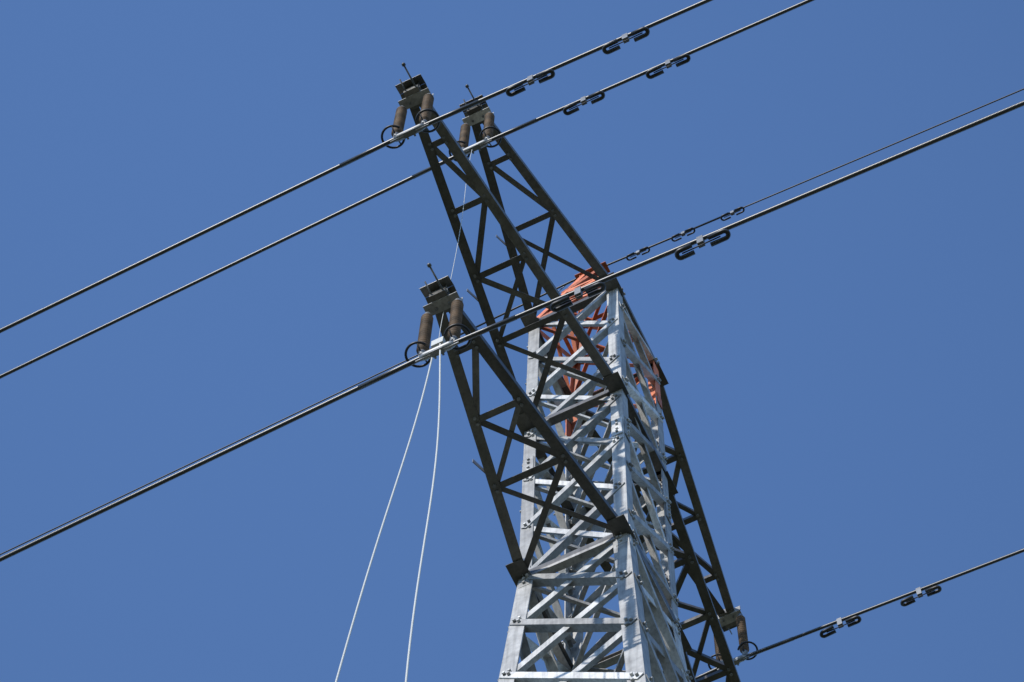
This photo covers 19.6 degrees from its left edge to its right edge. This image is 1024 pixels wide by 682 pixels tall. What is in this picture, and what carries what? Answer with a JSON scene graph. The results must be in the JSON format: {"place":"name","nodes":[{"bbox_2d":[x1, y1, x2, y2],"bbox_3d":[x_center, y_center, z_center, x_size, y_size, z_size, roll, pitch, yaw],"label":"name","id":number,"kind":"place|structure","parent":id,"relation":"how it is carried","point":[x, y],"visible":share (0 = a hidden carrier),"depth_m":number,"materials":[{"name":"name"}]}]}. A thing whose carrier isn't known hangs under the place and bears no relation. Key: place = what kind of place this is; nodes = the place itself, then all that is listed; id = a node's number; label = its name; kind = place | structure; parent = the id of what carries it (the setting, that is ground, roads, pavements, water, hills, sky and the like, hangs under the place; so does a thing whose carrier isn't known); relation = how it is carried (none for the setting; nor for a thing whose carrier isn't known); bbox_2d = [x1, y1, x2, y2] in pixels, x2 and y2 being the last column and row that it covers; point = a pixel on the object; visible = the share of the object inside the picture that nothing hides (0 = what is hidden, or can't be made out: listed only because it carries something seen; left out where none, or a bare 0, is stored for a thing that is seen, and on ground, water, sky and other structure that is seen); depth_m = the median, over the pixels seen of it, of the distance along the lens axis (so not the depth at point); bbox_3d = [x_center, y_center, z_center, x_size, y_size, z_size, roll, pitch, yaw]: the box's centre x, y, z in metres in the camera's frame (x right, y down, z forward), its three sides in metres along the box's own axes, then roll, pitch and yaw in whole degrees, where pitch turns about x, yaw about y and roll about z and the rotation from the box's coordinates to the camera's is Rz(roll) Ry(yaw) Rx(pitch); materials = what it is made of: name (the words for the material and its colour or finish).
{"place":"outdoors","nodes":[
{"label":"outdoors","id":0,"kind":"place"},
{"bbox_2d":[0,0,1023,681],"label":"sky","id":1,"kind":"structure","parent":0,"point":[843,370],"materials":[{"name":"blue"}]},
{"label":"ground","id":2,"kind":"structure","parent":0,"visible":0},
{"bbox_2d":[0,0,1023,681],"bbox_3d":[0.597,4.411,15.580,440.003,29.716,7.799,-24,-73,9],"label":"transmission tower","id":3,"kind":"structure","parent":2,"relation":"on","point":[644,624],"depth_m":23.52,"materials":[{"name":"metal"}]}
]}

